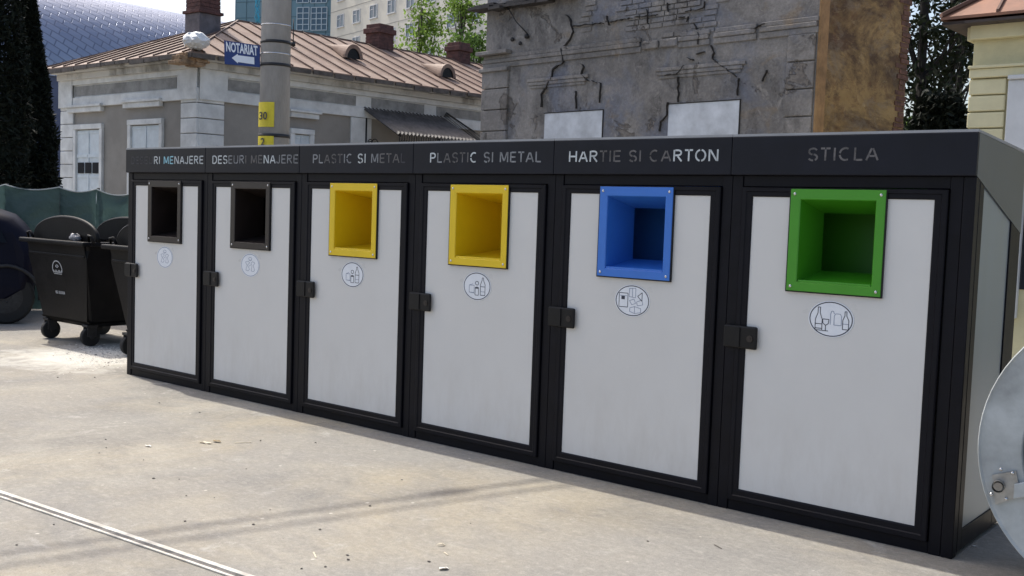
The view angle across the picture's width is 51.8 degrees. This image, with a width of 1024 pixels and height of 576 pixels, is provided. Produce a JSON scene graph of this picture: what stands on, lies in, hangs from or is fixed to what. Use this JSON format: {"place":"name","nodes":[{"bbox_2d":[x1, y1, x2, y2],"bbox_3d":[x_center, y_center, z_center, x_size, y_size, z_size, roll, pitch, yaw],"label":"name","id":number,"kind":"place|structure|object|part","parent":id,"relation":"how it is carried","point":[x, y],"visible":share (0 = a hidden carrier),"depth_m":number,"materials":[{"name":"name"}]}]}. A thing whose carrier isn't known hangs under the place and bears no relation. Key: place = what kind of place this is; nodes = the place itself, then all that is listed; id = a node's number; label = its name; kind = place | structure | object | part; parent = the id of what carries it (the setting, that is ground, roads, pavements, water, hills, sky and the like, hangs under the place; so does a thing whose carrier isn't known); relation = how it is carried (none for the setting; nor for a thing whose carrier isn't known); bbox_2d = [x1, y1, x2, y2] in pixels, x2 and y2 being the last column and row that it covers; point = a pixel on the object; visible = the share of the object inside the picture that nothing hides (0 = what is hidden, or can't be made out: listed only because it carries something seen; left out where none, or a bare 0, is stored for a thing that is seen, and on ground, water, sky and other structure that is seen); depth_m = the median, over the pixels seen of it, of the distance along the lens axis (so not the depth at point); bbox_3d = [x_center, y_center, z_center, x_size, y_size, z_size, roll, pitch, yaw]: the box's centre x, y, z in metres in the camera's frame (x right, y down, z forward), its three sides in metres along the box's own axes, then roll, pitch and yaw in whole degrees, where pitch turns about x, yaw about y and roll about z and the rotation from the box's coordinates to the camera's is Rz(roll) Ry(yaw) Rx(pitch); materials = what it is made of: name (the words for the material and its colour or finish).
{"place":"outdoors","nodes":[
{"label":"outdoors","id":0,"kind":"place"},
{"bbox_2d":[0,0,225,186],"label":"sports hall","id":1,"kind":"structure","parent":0,"point":[73,29],"depth_m":48.72,"materials":[{"name":"glass"}]},
{"bbox_2d":[183,31,209,50],"bbox_3d":[-5.567,-4.344,18.544,0.461,0.322,0.462,5,5,39],"label":"plastic sheet","id":2,"kind":"object","parent":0,"point":[196,40],"visible":1,"depth_m":18.41,"materials":[{"name":"white plastic"}]},
{"bbox_2d":[235,0,330,35],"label":"teal block","id":3,"kind":"structure","parent":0,"point":[312,16],"depth_m":85.84,"materials":[{"name":"blue"}]},
{"bbox_2d":[296,0,308,2],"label":"window","id":4,"kind":"structure","parent":3,"relation":"in","point":[297,1],"depth_m":85.79,"materials":[{"name":"blue"}]},
{"bbox_2d":[296,7,309,30],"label":"window","id":5,"kind":"structure","parent":3,"relation":"in","point":[303,13],"depth_m":85.89,"materials":[{"name":"blue"}]},
{"bbox_2d":[310,0,326,2],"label":"window","id":6,"kind":"structure","parent":3,"relation":"in","point":[311,1],"depth_m":85.37,"materials":[{"name":"blue"}]},
{"bbox_2d":[310,7,327,30],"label":"window","id":7,"kind":"structure","parent":3,"relation":"in","point":[318,21],"depth_m":85.45,"materials":[{"name":"blue"}]},
{"bbox_2d":[0,309,1023,575],"bbox_3d":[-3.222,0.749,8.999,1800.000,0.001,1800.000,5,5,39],"label":"ground","id":8,"kind":"structure","parent":0,"point":[302,477],"depth_m":5.31,"materials":[{"name":"concrete"}]},
{"bbox_2d":[0,0,37,188],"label":"conifer tree","id":9,"kind":"object","parent":8,"relation":"on","point":[15,47],"visible":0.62,"depth_m":15.82,"materials":[{"name":"green plant"}]},
{"bbox_2d":[0,209,39,323],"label":"parked car","id":10,"kind":"object","parent":8,"relation":"on","point":[17,288],"visible":0.92,"depth_m":12.31,"materials":[{"name":"blue paint"}]},
{"bbox_3d":[-6.948,-0.695,11.782,2.370,0.330,0.103,0,4,-24],"label":"side window","id":11,"kind":"part","parent":10,"relation":"part of","materials":[{"name":"black glass"}]},
{"bbox_2d":[0,0,63,188],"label":"conifer tree","id":12,"kind":"object","parent":8,"relation":"on","point":[43,160],"visible":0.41,"depth_m":17.36,"materials":[{"name":"green plant"}]},
{"bbox_2d":[0,183,127,308],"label":"net fence","id":13,"kind":"object","parent":8,"relation":"on","point":[31,208],"visible":0.25,"depth_m":13.91,"materials":[{"name":"green fabric"}]},
{"bbox_2d":[19,215,127,345],"bbox_3d":[-4.393,-0.103,11.165,1.346,1.313,1.040,5,5,39],"label":"wheeled container","id":14,"kind":"object","parent":8,"relation":"on","point":[75,281],"visible":0.77,"depth_m":10.77,"materials":[{"name":"black plastic"}]},
{"bbox_2d":[69,233,81,240],"bbox_3d":[-4.393,-0.505,10.622,0.190,0.097,0.083,5,5,39],"label":"rubbish bag","id":15,"kind":"object","parent":14,"relation":"on","point":[74,237],"visible":0.95,"depth_m":10.58,"materials":[{"name":"grey plastic"}]},
{"bbox_2d":[48,342,126,370],"bbox_3d":[-4.019,0.646,10.004,0.754,0.009,2.138,1,4,-20],"label":"rubble","id":16,"kind":"object","parent":8,"relation":"on","point":[101,354],"visible":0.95,"depth_m":10.03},
{"bbox_2d":[101,225,127,354],"bbox_3d":[-3.173,0.012,10.136,1.166,1.313,1.040,5,5,39],"label":"wheeled container","id":17,"kind":"object","parent":8,"relation":"on","point":[118,248],"visible":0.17,"depth_m":10.05,"materials":[{"name":"black plastic"}]},
{"bbox_2d":[0,490,253,575],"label":"drain channel","id":18,"kind":"object","parent":8,"relation":"on","point":[152,545],"visible":1,"depth_m":4.66,"materials":[{"name":"concrete"}]},
{"bbox_2d":[124,146,207,390],"bbox_3d":[-2.603,-0.194,8.947,1.136,1.930,0.836,5,5,39],"label":"waste enclosure","id":19,"kind":"object","parent":8,"relation":"on","point":[165,267],"visible":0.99,"depth_m":8.65,"materials":[{"name":"black metal"}]},
{"bbox_2d":[124,180,203,383],"bbox_3d":[-2.862,-0.079,8.679,1.065,1.608,0.086,5,5,39],"label":"door","id":20,"kind":"structure","parent":19,"relation":"in","point":[166,303],"depth_m":8.65,"materials":[{"name":"white plastic"}]},
{"bbox_2d":[203,144,302,411],"bbox_3d":[-1.724,-0.113,8.233,1.130,1.930,0.836,5,5,39],"label":"waste enclosure","id":21,"kind":"object","parent":8,"relation":"on","point":[251,276],"visible":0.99,"depth_m":7.93,"materials":[{"name":"black metal"}]},
{"bbox_2d":[203,181,296,403],"bbox_3d":[-1.985,0.001,7.967,1.065,1.608,0.086,5,5,39],"label":"door","id":22,"kind":"structure","parent":21,"relation":"in","point":[251,319],"depth_m":7.93,"materials":[{"name":"white plastic"}]},
{"bbox_2d":[47,0,484,197],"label":"old house","id":23,"kind":"structure","parent":8,"relation":"on","point":[168,91],"depth_m":21.01,"materials":[{"name":"grey paint"}]},
{"bbox_2d":[64,103,103,197],"bbox_3d":[-8.703,-2.421,21.460,1.406,2.593,0.130,5,5,39],"label":"window","id":24,"kind":"structure","parent":23,"relation":"in","point":[88,145],"depth_m":21.40,"materials":[{"name":"white wood"}]},
{"bbox_2d":[119,98,163,193],"bbox_3d":[-7.063,-2.280,20.126,1.400,2.614,0.130,5,5,39],"label":"window","id":25,"kind":"structure","parent":23,"relation":"in","point":[150,136],"depth_m":20.07,"materials":[{"name":"white wood"}]},
{"bbox_2d":[289,109,321,143],"bbox_3d":[-4.086,-2.191,20.705,0.130,2.562,0.731,6,6,44],"label":"window","id":26,"kind":"structure","parent":23,"relation":"in","point":[294,139],"depth_m":20.62,"materials":[{"name":"white wood"}]},
{"bbox_2d":[350,107,479,142],"bbox_3d":[-1.990,-1.985,22.139,1.177,3.695,2.677,6,6,44],"label":"entrance awning","id":27,"kind":"object","parent":23,"relation":"attached to","point":[420,124],"visible":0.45,"depth_m":21.81,"materials":[{"name":"metal"}]},
{"bbox_2d":[258,0,290,144],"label":"utility pole","id":28,"kind":"object","parent":8,"relation":"on","point":[274,102],"visible":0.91,"depth_m":10.82,"materials":[{"name":"concrete"}]},
{"bbox_2d":[224,40,259,66],"bbox_3d":[-2.744,-2.392,10.874,0.445,0.296,0.076,2,4,-2],"label":"notary sign","id":29,"kind":"object","parent":28,"relation":"attached to","point":[240,54],"visible":1,"depth_m":10.85,"materials":[{"name":"metal"}]},
{"bbox_2d":[254,0,259,23],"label":"blue twine","id":30,"kind":"object","parent":28,"relation":"hanging from","point":[258,11],"visible":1,"depth_m":10.82,"materials":[{"name":"teal"}]},
{"bbox_2d":[296,142,415,436],"bbox_3d":[-0.848,-0.033,7.521,1.130,1.930,0.836,5,5,39],"label":"waste enclosure","id":31,"kind":"object","parent":8,"relation":"on","point":[354,286],"visible":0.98,"depth_m":7.22,"materials":[{"name":"black metal"}]},
{"bbox_2d":[296,182,408,427],"bbox_3d":[-1.109,0.082,7.255,1.065,1.608,0.086,5,5,39],"label":"door","id":32,"kind":"structure","parent":31,"relation":"in","point":[353,355],"depth_m":7.22,"materials":[{"name":"white plastic"}]},
{"bbox_2d":[330,0,487,62],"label":"office block","id":33,"kind":"structure","parent":8,"relation":"on","point":[351,19],"depth_m":76.64,"materials":[{"name":"beige paint"}]},
{"bbox_2d":[336,13,343,28],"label":"window","id":34,"kind":"structure","parent":33,"relation":"in","point":[340,18],"depth_m":82.40,"materials":[{"name":"grey glass"}]},
{"bbox_2d":[352,36,359,40],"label":"window","id":35,"kind":"structure","parent":33,"relation":"in","point":[357,38],"depth_m":80.31,"materials":[{"name":"grey glass"}]},
{"bbox_2d":[352,9,360,23],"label":"window","id":36,"kind":"structure","parent":33,"relation":"in","point":[356,13],"depth_m":80.20,"materials":[{"name":"grey glass"}]},
{"bbox_2d":[368,4,377,19],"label":"window","id":37,"kind":"structure","parent":33,"relation":"in","point":[373,12],"depth_m":78.00,"materials":[{"name":"grey glass"}]},
{"bbox_2d":[386,0,395,14],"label":"window","id":38,"kind":"structure","parent":33,"relation":"in","point":[391,4],"depth_m":75.80,"materials":[{"name":"grey glass"}]},
{"bbox_2d":[405,0,414,9],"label":"window","id":39,"kind":"structure","parent":33,"relation":"in","point":[409,3],"depth_m":73.70,"materials":[{"name":"grey glass"}]},
{"bbox_2d":[405,22,414,38],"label":"window","id":40,"kind":"structure","parent":33,"relation":"in","point":[407,27],"depth_m":73.86,"materials":[{"name":"grey glass"}]},
{"bbox_2d":[445,13,456,29],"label":"window","id":41,"kind":"structure","parent":33,"relation":"in","point":[449,25],"depth_m":69.51,"materials":[{"name":"grey glass"}]},
{"bbox_2d":[393,0,456,56],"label":"deciduous tree","id":42,"kind":"object","parent":8,"relation":"on","point":[423,32],"visible":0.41,"depth_m":34.01,"materials":[{"name":"green plant"}]},
{"bbox_2d":[428,0,486,62],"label":"deciduous tree","id":43,"kind":"object","parent":8,"relation":"on","point":[456,9],"visible":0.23,"depth_m":35.97,"materials":[{"name":"green plant"}]},
{"bbox_2d":[437,15,486,63],"bbox_3d":[-1.205,-4.366,31.141,2.486,7.262,2.527,5,5,39],"label":"deciduous tree","id":44,"kind":"object","parent":8,"relation":"on","point":[475,41],"visible":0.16,"depth_m":30.74,"materials":[{"name":"green plant"}]},
{"bbox_2d":[409,138,555,467],"bbox_3d":[0.029,0.048,6.809,1.130,1.930,0.836,5,5,39],"label":"waste enclosure","id":45,"kind":"object","parent":8,"relation":"on","point":[480,298],"visible":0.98,"depth_m":6.50,"materials":[{"name":"black metal"}]},
{"bbox_2d":[409,183,547,456],"bbox_3d":[-0.233,0.162,6.542,1.065,1.608,0.086,5,5,39],"label":"door","id":46,"kind":"structure","parent":45,"relation":"in","point":[478,375],"depth_m":6.50,"materials":[{"name":"white metal"}]},
{"bbox_2d":[545,134,734,505],"bbox_3d":[0.905,0.128,6.096,1.130,1.930,0.836,5,5,39],"label":"waste enclosure","id":47,"kind":"object","parent":8,"relation":"on","point":[637,314],"visible":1,"depth_m":5.79,"materials":[{"name":"black metal"}]},
{"bbox_2d":[548,185,722,493],"bbox_3d":[0.644,0.243,5.830,1.065,1.608,0.086,5,5,39],"label":"door","id":48,"kind":"structure","parent":47,"relation":"in","point":[634,395],"depth_m":5.78,"materials":[{"name":"white metal"}]},
{"bbox_2d":[467,0,912,139],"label":"ruined building","id":49,"kind":"structure","parent":8,"relation":"on","point":[551,69],"depth_m":16.26,"materials":[{"name":"paint"}]},
{"bbox_2d":[527,74,603,138],"bbox_3d":[0.854,-2.248,18.158,0.044,2.774,1.808,-2,6,-44],"label":"window","id":50,"kind":"structure","parent":49,"relation":"in","point":[584,123],"depth_m":18.00,"materials":[{"name":"white"}]},
{"bbox_2d":[655,60,745,135],"bbox_3d":[2.794,-2.028,16.141,0.044,2.752,1.671,-2,6,-44],"label":"window","id":51,"kind":"structure","parent":49,"relation":"in","point":[719,117],"depth_m":16.00,"materials":[{"name":"white"}]},
{"bbox_2d":[717,129,1023,558],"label":"waste enclosure","id":52,"kind":"object","parent":8,"relation":"on","point":[869,324],"visible":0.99,"depth_m":5.02,"materials":[{"name":"black metal"}]},
{"bbox_2d":[723,187,950,541],"bbox_3d":[1.520,0.323,5.118,1.065,1.608,0.086,5,5,39],"label":"door","id":53,"kind":"structure","parent":52,"relation":"in","point":[841,429],"depth_m":5.07,"materials":[{"name":"white metal"}]},
{"bbox_2d":[903,0,973,130],"bbox_3d":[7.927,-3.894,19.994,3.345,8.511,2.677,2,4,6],"label":"shade tree","id":54,"kind":"object","parent":8,"relation":"on","point":[923,70],"visible":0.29,"depth_m":19.67,"materials":[{"name":"green plant"}]},
{"bbox_2d":[908,86,969,129],"bbox_3d":[7.091,-1.412,17.554,1.840,3.923,1.847,5,5,39],"label":"bush","id":55,"kind":"object","parent":8,"relation":"on","point":[937,110],"visible":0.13,"depth_m":17.24,"materials":[{"name":"green plant"}]},
{"bbox_2d":[905,0,973,115],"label":"shade tree","id":56,"kind":"object","parent":8,"relation":"on","point":[959,79],"visible":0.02,"depth_m":22.43,"materials":[{"name":"green plant"}]},
{"bbox_2d":[113,0,970,117],"label":"sky","id":57,"kind":"structure","parent":0,"point":[227,6],"materials":[{"name":"white"}]},
{"bbox_2d":[939,0,1023,357],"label":"yellow house","id":58,"kind":"structure","parent":0,"point":[992,31],"depth_m":10.80,"materials":[{"name":"paint"}]},
{"bbox_2d":[978,347,1023,557],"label":"disc","id":59,"kind":"object","parent":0,"point":[1001,448],"visible":1,"depth_m":4.31,"materials":[{"name":"grey paint"}]}
]}

